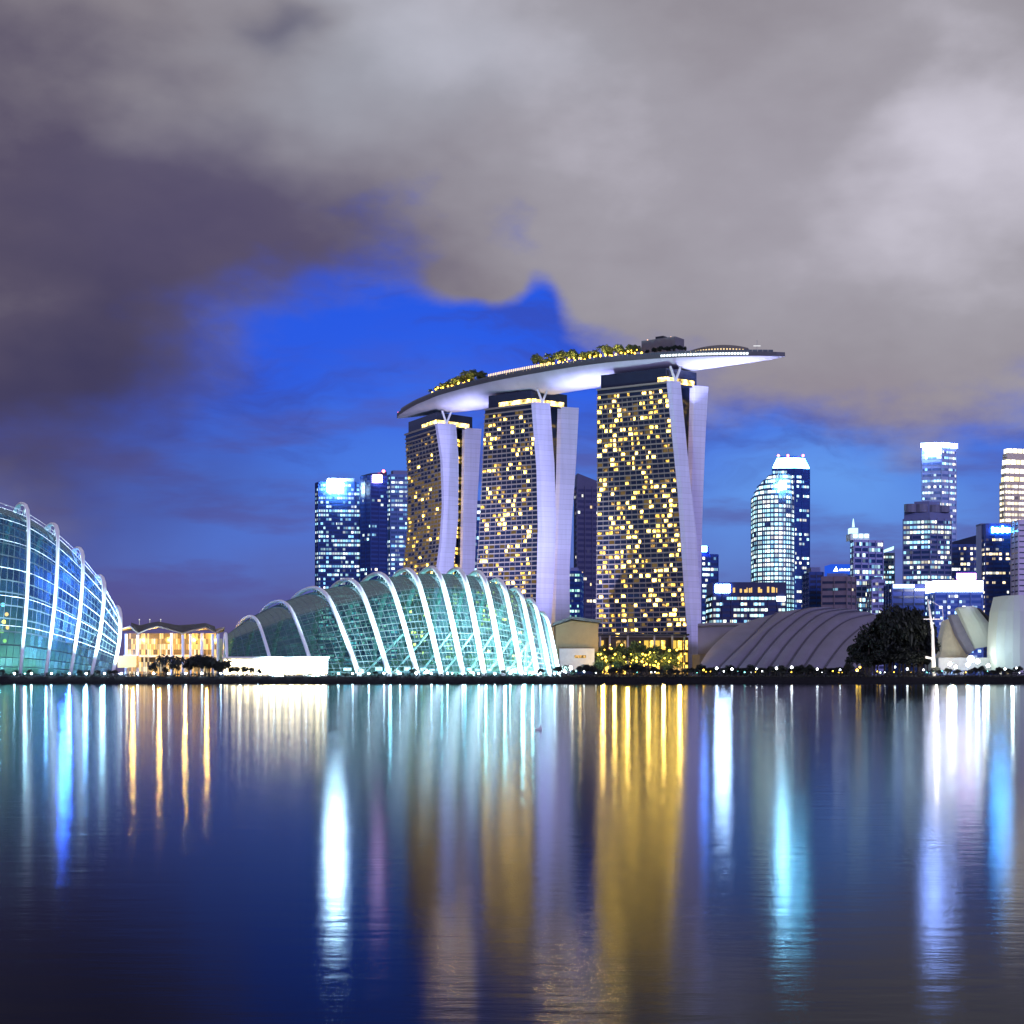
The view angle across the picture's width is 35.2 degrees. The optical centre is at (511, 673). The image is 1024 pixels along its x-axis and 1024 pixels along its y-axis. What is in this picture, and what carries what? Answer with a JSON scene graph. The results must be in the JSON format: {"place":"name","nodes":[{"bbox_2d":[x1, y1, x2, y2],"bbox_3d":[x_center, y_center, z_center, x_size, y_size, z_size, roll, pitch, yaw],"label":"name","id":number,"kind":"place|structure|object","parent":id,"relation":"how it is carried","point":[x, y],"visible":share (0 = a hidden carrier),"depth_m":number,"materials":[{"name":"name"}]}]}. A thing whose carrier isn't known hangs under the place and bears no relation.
{"place":"outdoors","nodes":[
{"label":"outdoors","id":0,"kind":"place"},
{"bbox_2d":[0,684,1023,1023],"bbox_3d":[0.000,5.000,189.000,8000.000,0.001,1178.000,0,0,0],"label":"water","id":1,"kind":"structure","parent":0,"point":[492,854],"depth_m":44.45,"materials":[{"name":"blue liquid"}]},
{"bbox_2d":[0,676,1023,683],"bbox_3d":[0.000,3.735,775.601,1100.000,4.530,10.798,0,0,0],"label":"embankment","id":2,"kind":"structure","parent":0,"point":[514,680],"depth_m":773.37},
{"bbox_2d":[0,670,1023,678],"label":"undergrowth","id":3,"kind":"object","parent":2,"relation":"on","point":[480,674],"visible":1,"depth_m":777.72,"materials":[{"name":"black plant"}]},
{"bbox_2d":[101,673,1022,675],"bbox_3d":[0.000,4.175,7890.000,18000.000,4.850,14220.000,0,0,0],"label":"ground","id":4,"kind":"structure","parent":0,"point":[595,675],"depth_m":1218.86,"materials":[{"name":"black"}]},
{"bbox_2d":[0,502,122,675],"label":"ribbed glass house","id":5,"kind":"structure","parent":4,"relation":"on","point":[37,637],"depth_m":813.56,"materials":[{"name":"teal glass"}]},
{"bbox_2d":[153,655,166,673],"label":"tree","id":6,"kind":"object","parent":4,"relation":"on","point":[161,661],"visible":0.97,"depth_m":791.49,"materials":[{"name":"green plant"}]},
{"bbox_2d":[118,619,225,675],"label":"visitor pavilion","id":7,"kind":"structure","parent":4,"relation":"on","point":[143,651],"depth_m":848.00,"materials":[{"name":"metal"}]},
{"bbox_2d":[168,660,179,674],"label":"tree","id":8,"kind":"object","parent":4,"relation":"on","point":[173,666],"visible":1,"depth_m":795.53,"materials":[{"name":"black plant"}]},
{"bbox_2d":[194,656,206,675],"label":"tree","id":9,"kind":"object","parent":4,"relation":"on","point":[199,662],"visible":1,"depth_m":787.35,"materials":[{"name":"black plant"}]},
{"bbox_2d":[221,660,230,673],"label":"tree","id":10,"kind":"object","parent":4,"relation":"on","point":[224,665],"visible":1,"depth_m":786.34,"materials":[{"name":"black plant"}]},
{"bbox_2d":[222,657,329,675],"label":"lit arcade","id":11,"kind":"object","parent":4,"relation":"on","point":[299,665],"visible":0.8,"depth_m":791.75},
{"bbox_2d":[256,660,261,674],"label":"window","id":12,"kind":"structure","parent":11,"relation":"in","point":[258,662],"depth_m":791.77,"materials":[{"name":"white glass"}]},
{"bbox_2d":[263,660,267,674],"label":"window","id":13,"kind":"structure","parent":11,"relation":"in","point":[265,662],"depth_m":791.77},
{"bbox_2d":[269,660,274,674],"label":"window","id":14,"kind":"structure","parent":11,"relation":"in","point":[271,662],"depth_m":791.77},
{"bbox_2d":[276,660,280,674],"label":"window","id":15,"kind":"structure","parent":11,"relation":"in","point":[278,662],"depth_m":791.77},
{"bbox_2d":[282,660,287,674],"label":"window","id":16,"kind":"structure","parent":11,"relation":"in","point":[284,662],"depth_m":791.77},
{"bbox_2d":[289,660,293,674],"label":"window","id":17,"kind":"structure","parent":11,"relation":"in","point":[291,662],"depth_m":791.77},
{"bbox_2d":[295,660,300,674],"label":"window","id":18,"kind":"structure","parent":11,"relation":"in","point":[297,662],"depth_m":791.77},
{"bbox_2d":[302,660,306,674],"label":"window","id":19,"kind":"structure","parent":11,"relation":"in","point":[304,662],"depth_m":791.77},
{"bbox_2d":[308,660,313,674],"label":"window","id":20,"kind":"structure","parent":11,"relation":"in","point":[310,662],"depth_m":791.77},
{"bbox_2d":[315,660,319,673],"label":"window","id":21,"kind":"structure","parent":11,"relation":"in","point":[317,662],"depth_m":791.77,"materials":[{"name":"white glass"}]},
{"bbox_2d":[321,660,326,672],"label":"window","id":22,"kind":"structure","parent":11,"relation":"in","point":[323,662],"depth_m":791.77,"materials":[{"name":"white glass"}]},
{"bbox_2d":[315,478,359,664],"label":"office tower","id":23,"kind":"structure","parent":4,"relation":"on","point":[337,529],"depth_m":1751.77,"materials":[{"name":"blue glass"}]},
{"bbox_2d":[360,470,387,663],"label":"office tower","id":24,"kind":"structure","parent":4,"relation":"on","point":[373,522],"depth_m":1744.31,"materials":[{"name":"blue glass"}]},
{"bbox_2d":[223,566,560,675],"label":"ribbed glass dome","id":25,"kind":"structure","parent":4,"relation":"on","point":[533,622],"depth_m":825.85,"materials":[{"name":"glass"}]},
{"bbox_2d":[387,470,407,663],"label":"office tower","id":26,"kind":"structure","parent":4,"relation":"on","point":[397,503],"depth_m":1801.15,"materials":[{"name":"blue glass"}]},
{"bbox_2d":[396,411,481,664],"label":"hotel tower","id":27,"kind":"structure","parent":4,"relation":"on","point":[442,451],"depth_m":1251.42,"materials":[{"name":"dark glass"},{"name":"concrete"},{"name":"warm lit window glass"}]},
{"bbox_2d":[397,445,441,662],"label":"windows","id":28,"kind":"structure","parent":27,"relation":"in","point":[439,474],"depth_m":1252.65,"materials":[{"name":"yellow glass"}]},
{"bbox_2d":[446,439,459,657],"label":"stair windows","id":29,"kind":"structure","parent":27,"relation":"in","point":[448,644],"depth_m":1252.96,"materials":[{"name":"yellow glass"}]},
{"bbox_2d":[473,501,480,647],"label":"office tower","id":30,"kind":"structure","parent":4,"relation":"on","point":[477,526],"depth_m":1820.00,"materials":[{"name":"blue glass"}]},
{"bbox_2d":[473,389,578,674],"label":"hotel tower","id":31,"kind":"structure","parent":4,"relation":"on","point":[528,473],"depth_m":1146.60,"materials":[{"name":"dark glass"},{"name":"concrete"},{"name":"warm lit window glass"}]},
{"bbox_2d":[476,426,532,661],"bbox_3d":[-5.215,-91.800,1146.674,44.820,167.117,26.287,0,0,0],"label":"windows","id":32,"kind":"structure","parent":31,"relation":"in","point":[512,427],"depth_m":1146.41,"materials":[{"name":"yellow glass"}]},
{"bbox_2d":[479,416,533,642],"bbox_3d":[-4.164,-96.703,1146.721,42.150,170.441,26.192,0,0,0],"label":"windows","id":33,"kind":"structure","parent":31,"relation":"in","point":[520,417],"depth_m":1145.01,"materials":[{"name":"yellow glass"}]},
{"bbox_2d":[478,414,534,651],"bbox_3d":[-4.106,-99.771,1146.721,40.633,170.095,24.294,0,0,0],"label":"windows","id":34,"kind":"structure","parent":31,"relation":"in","point":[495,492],"depth_m":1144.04,"materials":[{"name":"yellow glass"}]},
{"bbox_2d":[482,411,536,665],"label":"windows","id":35,"kind":"structure","parent":31,"relation":"in","point":[518,412],"depth_m":1144.73,"materials":[{"name":"yellow glass"}]},
{"bbox_2d":[551,616,600,669],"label":"hall","id":36,"kind":"structure","parent":4,"relation":"on","point":[576,641],"depth_m":930.00,"materials":[{"name":"metal"}]},
{"bbox_2d":[570,568,583,674],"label":"office block","id":37,"kind":"structure","parent":4,"relation":"on","point":[576,592],"depth_m":1500.00,"materials":[{"name":"blue glass"}]},
{"bbox_2d":[574,473,596,674],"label":"pointed tower","id":38,"kind":"structure","parent":4,"relation":"on","point":[585,522],"depth_m":1603.72,"materials":[{"name":"blue glass"}]},
{"bbox_2d":[594,650,606,661],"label":"tree","id":39,"kind":"object","parent":4,"relation":"on","point":[598,658],"visible":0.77,"depth_m":928.18,"materials":[{"name":"green plant"}]},
{"bbox_2d":[598,645,612,664],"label":"tree","id":40,"kind":"object","parent":4,"relation":"on","point":[607,651],"visible":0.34,"depth_m":957.96,"materials":[{"name":"green plant"}]},
{"bbox_2d":[609,651,627,674],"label":"tree","id":41,"kind":"object","parent":4,"relation":"on","point":[618,657],"visible":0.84,"depth_m":928.07,"materials":[{"name":"green plant"}]},
{"bbox_2d":[610,642,629,673],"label":"tree","id":42,"kind":"object","parent":4,"relation":"on","point":[622,649],"visible":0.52,"depth_m":956.86,"materials":[{"name":"green plant"}]},
{"bbox_2d":[628,652,642,675],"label":"tree","id":43,"kind":"object","parent":4,"relation":"on","point":[636,654],"visible":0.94,"depth_m":928.89,"materials":[{"name":"green plant"}]},
{"bbox_2d":[627,640,647,675],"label":"tree","id":44,"kind":"object","parent":4,"relation":"on","point":[634,646],"visible":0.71,"depth_m":957.61,"materials":[{"name":"green plant"}]},
{"bbox_2d":[596,634,688,675],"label":"glass atrium","id":45,"kind":"object","parent":4,"relation":"on","point":[680,644],"visible":0.4,"depth_m":1004.70,"materials":[{"name":"gold glass"}]},
{"bbox_2d":[643,653,657,675],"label":"tree","id":46,"kind":"object","parent":4,"relation":"on","point":[651,661],"visible":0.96,"depth_m":928.13,"materials":[{"name":"green plant"}]},
{"bbox_2d":[596,366,707,675],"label":"hotel tower","id":47,"kind":"structure","parent":4,"relation":"on","point":[651,429],"depth_m":1063.40,"materials":[{"name":"black glass"}]},
{"bbox_2d":[397,350,784,418],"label":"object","id":48,"kind":"structure","parent":47,"relation":"on","point":[558,378],"depth_m":1113.68,"materials":[{"name":"white metal"}]},
{"bbox_2d":[467,369,478,379],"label":"tree","id":49,"kind":"object","parent":48,"relation":"on","point":[472,373],"visible":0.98,"depth_m":1189.77,"materials":[{"name":"green plant"}]},
{"bbox_2d":[530,353,542,364],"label":"tree","id":50,"kind":"object","parent":48,"relation":"on","point":[536,358],"visible":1,"depth_m":1131.80,"materials":[{"name":"green plant"}]},
{"bbox_2d":[552,349,567,361],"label":"tree","id":51,"kind":"object","parent":48,"relation":"on","point":[559,355],"visible":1,"depth_m":1117.93,"materials":[{"name":"green plant"}]},
{"bbox_2d":[566,349,576,360],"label":"tree","id":52,"kind":"object","parent":48,"relation":"on","point":[571,353],"visible":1,"depth_m":1109.64,"materials":[{"name":"green plant"}]},
{"bbox_2d":[600,345,611,356],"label":"tree","id":53,"kind":"object","parent":48,"relation":"on","point":[606,349],"visible":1,"depth_m":1090.35,"materials":[{"name":"green plant"}]},
{"bbox_2d":[613,344,623,356],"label":"tree","id":54,"kind":"object","parent":48,"relation":"on","point":[618,348],"visible":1,"depth_m":1084.34,"materials":[{"name":"green plant"}]},
{"bbox_2d":[641,336,683,354],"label":"plant house","id":55,"kind":"structure","parent":48,"relation":"on","point":[658,341],"depth_m":1074.40,"materials":[{"name":"metal"}]},
{"bbox_2d":[690,345,748,352],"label":"roof restaurant","id":56,"kind":"structure","parent":48,"relation":"on","point":[724,347],"depth_m":1050.42},
{"bbox_2d":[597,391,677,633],"bbox_3d":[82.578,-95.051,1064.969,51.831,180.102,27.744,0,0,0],"label":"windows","id":57,"kind":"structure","parent":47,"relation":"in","point":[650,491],"depth_m":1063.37,"materials":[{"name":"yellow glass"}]},
{"bbox_2d":[597,391,681,633],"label":"windows","id":58,"kind":"structure","parent":47,"relation":"in","point":[609,396],"depth_m":1067.53,"materials":[{"name":"yellow glass"}]},
{"bbox_2d":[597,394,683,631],"bbox_3d":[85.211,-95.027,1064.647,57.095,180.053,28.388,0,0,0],"label":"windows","id":59,"kind":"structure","parent":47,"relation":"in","point":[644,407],"depth_m":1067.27,"materials":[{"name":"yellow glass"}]},
{"bbox_2d":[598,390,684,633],"bbox_3d":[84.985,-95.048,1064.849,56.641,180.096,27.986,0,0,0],"label":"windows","id":60,"kind":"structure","parent":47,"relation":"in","point":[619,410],"depth_m":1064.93,"materials":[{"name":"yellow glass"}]},
{"bbox_2d":[644,644,663,675],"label":"tree","id":61,"kind":"object","parent":4,"relation":"on","point":[655,647],"visible":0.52,"depth_m":958.38,"materials":[{"name":"green plant"}]},
{"bbox_2d":[658,650,677,666],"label":"tree","id":62,"kind":"object","parent":4,"relation":"on","point":[667,654],"visible":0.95,"depth_m":928.71,"materials":[{"name":"green plant"}]},
{"bbox_2d":[663,646,679,655],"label":"tree","id":63,"kind":"object","parent":4,"relation":"on","point":[673,650],"visible":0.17,"depth_m":958.08,"materials":[{"name":"green plant"}]},
{"bbox_2d":[665,653,682,675],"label":"tree","id":64,"kind":"object","parent":4,"relation":"on","point":[677,665],"visible":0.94,"depth_m":928.01,"materials":[{"name":"green plant"}]},
{"bbox_2d":[701,546,718,622],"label":"office tower","id":65,"kind":"structure","parent":4,"relation":"on","point":[709,568],"depth_m":1561.44,"materials":[{"name":"blue glass"}]},
{"bbox_2d":[692,622,742,675],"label":"building","id":66,"kind":"structure","parent":4,"relation":"on","point":[710,635],"depth_m":966.49,"materials":[{"name":"grey concrete"}]},
{"bbox_2d":[706,582,786,622],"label":"office block","id":67,"kind":"structure","parent":4,"relation":"on","point":[737,602],"depth_m":1399.80,"materials":[{"name":"blue glass"}]},
{"bbox_2d":[751,474,793,610],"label":"round office tower","id":68,"kind":"structure","parent":4,"relation":"on","point":[772,529],"depth_m":1656.36,"materials":[{"name":"teal glass"}]},
{"bbox_2d":[697,607,875,675],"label":"theatre roof","id":69,"kind":"structure","parent":4,"relation":"on","point":[819,638],"depth_m":924.17,"materials":[{"name":"grey metal"}]},
{"bbox_2d":[772,454,809,609],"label":"office tower","id":70,"kind":"structure","parent":4,"relation":"on","point":[797,468],"depth_m":1693.07,"materials":[{"name":"blue glass"}]},
{"bbox_2d":[802,567,823,608],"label":"office block","id":71,"kind":"structure","parent":4,"relation":"on","point":[811,586],"depth_m":1500.00,"materials":[{"name":"blue glass"}]},
{"bbox_2d":[825,564,849,575],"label":"office block","id":72,"kind":"structure","parent":4,"relation":"on","point":[837,568],"depth_m":1559.70,"materials":[{"name":"blue"}]},
{"bbox_2d":[821,573,855,608],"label":"office block","id":73,"kind":"structure","parent":4,"relation":"on","point":[838,590],"depth_m":1453.69,"materials":[{"name":"grey stone"}]},
{"bbox_2d":[843,663,854,675],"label":"tree","id":74,"kind":"object","parent":4,"relation":"on","point":[849,667],"visible":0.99,"depth_m":790.55,"materials":[{"name":"black plant"}]},
{"bbox_2d":[845,651,861,674],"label":"tree","id":75,"kind":"object","parent":4,"relation":"on","point":[848,660],"visible":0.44,"depth_m":813.09,"materials":[{"name":"green plant"}]},
{"bbox_2d":[846,637,872,675],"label":"tree","id":76,"kind":"object","parent":4,"relation":"on","point":[853,648],"visible":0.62,"depth_m":809.39,"materials":[{"name":"green plant"}]},
{"bbox_2d":[846,519,883,611],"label":"office tower","id":77,"kind":"structure","parent":4,"relation":"on","point":[866,559],"depth_m":1504.36,"materials":[{"name":"concrete"}]},
{"bbox_2d":[851,652,879,675],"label":"tree","id":78,"kind":"object","parent":4,"relation":"on","point":[859,658],"visible":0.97,"depth_m":799.89,"materials":[{"name":"green plant"}]},
{"bbox_2d":[855,629,879,675],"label":"tree","id":79,"kind":"object","parent":4,"relation":"on","point":[871,643],"visible":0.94,"depth_m":804.40,"materials":[{"name":"green plant"}]},
{"bbox_2d":[853,622,889,675],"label":"tree","id":80,"kind":"object","parent":4,"relation":"on","point":[877,642],"visible":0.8,"depth_m":803.82,"materials":[{"name":"green plant"}]},
{"bbox_2d":[862,649,888,675],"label":"tree","id":81,"kind":"object","parent":4,"relation":"on","point":[876,653],"visible":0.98,"depth_m":797.42,"materials":[{"name":"green plant"}]},
{"bbox_2d":[867,577,885,674],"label":"office block","id":82,"kind":"structure","parent":4,"relation":"on","point":[875,585],"depth_m":1480.00,"materials":[{"name":"concrete"}]},
{"bbox_2d":[870,613,900,673],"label":"tree","id":83,"kind":"object","parent":4,"relation":"on","point":[886,642],"visible":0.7,"depth_m":800.00,"materials":[{"name":"green plant"}]},
{"bbox_2d":[868,614,905,675],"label":"tree","id":84,"kind":"object","parent":4,"relation":"on","point":[877,623],"visible":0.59,"depth_m":804.87,"materials":[{"name":"green plant"}]},
{"bbox_2d":[884,546,894,584],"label":"office tower","id":85,"kind":"structure","parent":4,"relation":"on","point":[889,568],"depth_m":1620.00,"materials":[{"name":"stone"}]},
{"bbox_2d":[873,647,909,675],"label":"tree","id":86,"kind":"object","parent":4,"relation":"on","point":[893,656],"visible":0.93,"depth_m":797.66,"materials":[{"name":"green plant"}]},
{"bbox_2d":[870,604,913,674],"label":"tree","id":87,"kind":"object","parent":4,"relation":"on","point":[901,629],"visible":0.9,"depth_m":798.60,"materials":[{"name":"green plant"}]},
{"bbox_2d":[880,639,921,675],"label":"tree","id":88,"kind":"object","parent":4,"relation":"on","point":[899,664],"visible":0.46,"depth_m":802.20,"materials":[{"name":"green plant"}]},
{"bbox_2d":[886,608,920,675],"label":"tree","id":89,"kind":"object","parent":4,"relation":"on","point":[902,641],"visible":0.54,"depth_m":801.30,"materials":[{"name":"green plant"}]},
{"bbox_2d":[883,584,925,674],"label":"office block","id":90,"kind":"structure","parent":4,"relation":"on","point":[902,596],"depth_m":1300.00,"materials":[{"name":"blue glass"}]},
{"bbox_2d":[896,646,921,675],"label":"tree","id":91,"kind":"object","parent":4,"relation":"on","point":[912,653],"visible":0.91,"depth_m":796.52,"materials":[{"name":"green plant"}]},
{"bbox_2d":[892,607,929,675],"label":"tree","id":92,"kind":"object","parent":4,"relation":"on","point":[916,624],"visible":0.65,"depth_m":798.34,"materials":[{"name":"green plant"}]},
{"bbox_2d":[901,605,937,675],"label":"tree","id":93,"kind":"object","parent":4,"relation":"on","point":[924,625],"visible":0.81,"depth_m":798.82,"materials":[{"name":"green plant"}]},
{"bbox_2d":[908,650,930,674],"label":"tree","id":94,"kind":"object","parent":4,"relation":"on","point":[922,658],"visible":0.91,"depth_m":797.75,"materials":[{"name":"green plant"}]},
{"bbox_2d":[914,616,928,675],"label":"tree","id":95,"kind":"object","parent":4,"relation":"on","point":[918,669],"visible":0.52,"depth_m":804.88,"materials":[{"name":"green plant"}]},
{"bbox_2d":[903,501,951,583],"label":"office tower","id":96,"kind":"structure","parent":4,"relation":"on","point":[927,540],"depth_m":1554.34,"materials":[{"name":"blue stone"}]},
{"bbox_2d":[916,621,940,675],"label":"tree","id":97,"kind":"object","parent":4,"relation":"on","point":[924,644],"visible":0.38,"depth_m":804.65,"materials":[{"name":"green plant"}]},
{"bbox_2d":[923,599,943,675],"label":"crane mast","id":98,"kind":"object","parent":4,"relation":"on","point":[932,657],"visible":0.92,"depth_m":791.47,"materials":[{"name":"white metal"}]},
{"bbox_2d":[921,442,957,541],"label":"floodlit tower","id":99,"kind":"structure","parent":4,"relation":"on","point":[939,472],"depth_m":1703.80,"materials":[{"name":"blue glass"}]},
{"bbox_2d":[925,580,983,674],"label":"office block","id":100,"kind":"structure","parent":4,"relation":"on","point":[949,596],"depth_m":1249.65,"materials":[{"name":"white glass"}]},
{"bbox_2d":[952,535,975,579],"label":"office tower","id":101,"kind":"structure","parent":4,"relation":"on","point":[964,559],"depth_m":1599.65,"materials":[{"name":"blue glass"}]},
{"bbox_2d":[925,595,1023,669],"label":"petal museum","id":102,"kind":"structure","parent":4,"relation":"on","point":[966,631],"depth_m":890.00,"materials":[{"name":"metal"}]},
{"bbox_2d":[976,523,984,579],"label":"pale stair tower","id":103,"kind":"structure","parent":4,"relation":"on","point":[978,551],"depth_m":1535.61,"materials":[{"name":"concrete"}]},
{"bbox_2d":[982,523,1010,674],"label":"office tower","id":104,"kind":"structure","parent":4,"relation":"on","point":[996,557],"depth_m":1519.95,"materials":[{"name":"blue glass"}]},
{"bbox_2d":[999,448,1023,522],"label":"floodlit tower","id":105,"kind":"structure","parent":4,"relation":"on","point":[1011,496],"depth_m":1753.15,"materials":[{"name":"stone"}]},
{"bbox_2d":[1011,520,1023,674],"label":"office tower","id":106,"kind":"structure","parent":4,"relation":"on","point":[1017,557],"depth_m":1483.54,"materials":[{"name":"purple concrete"}]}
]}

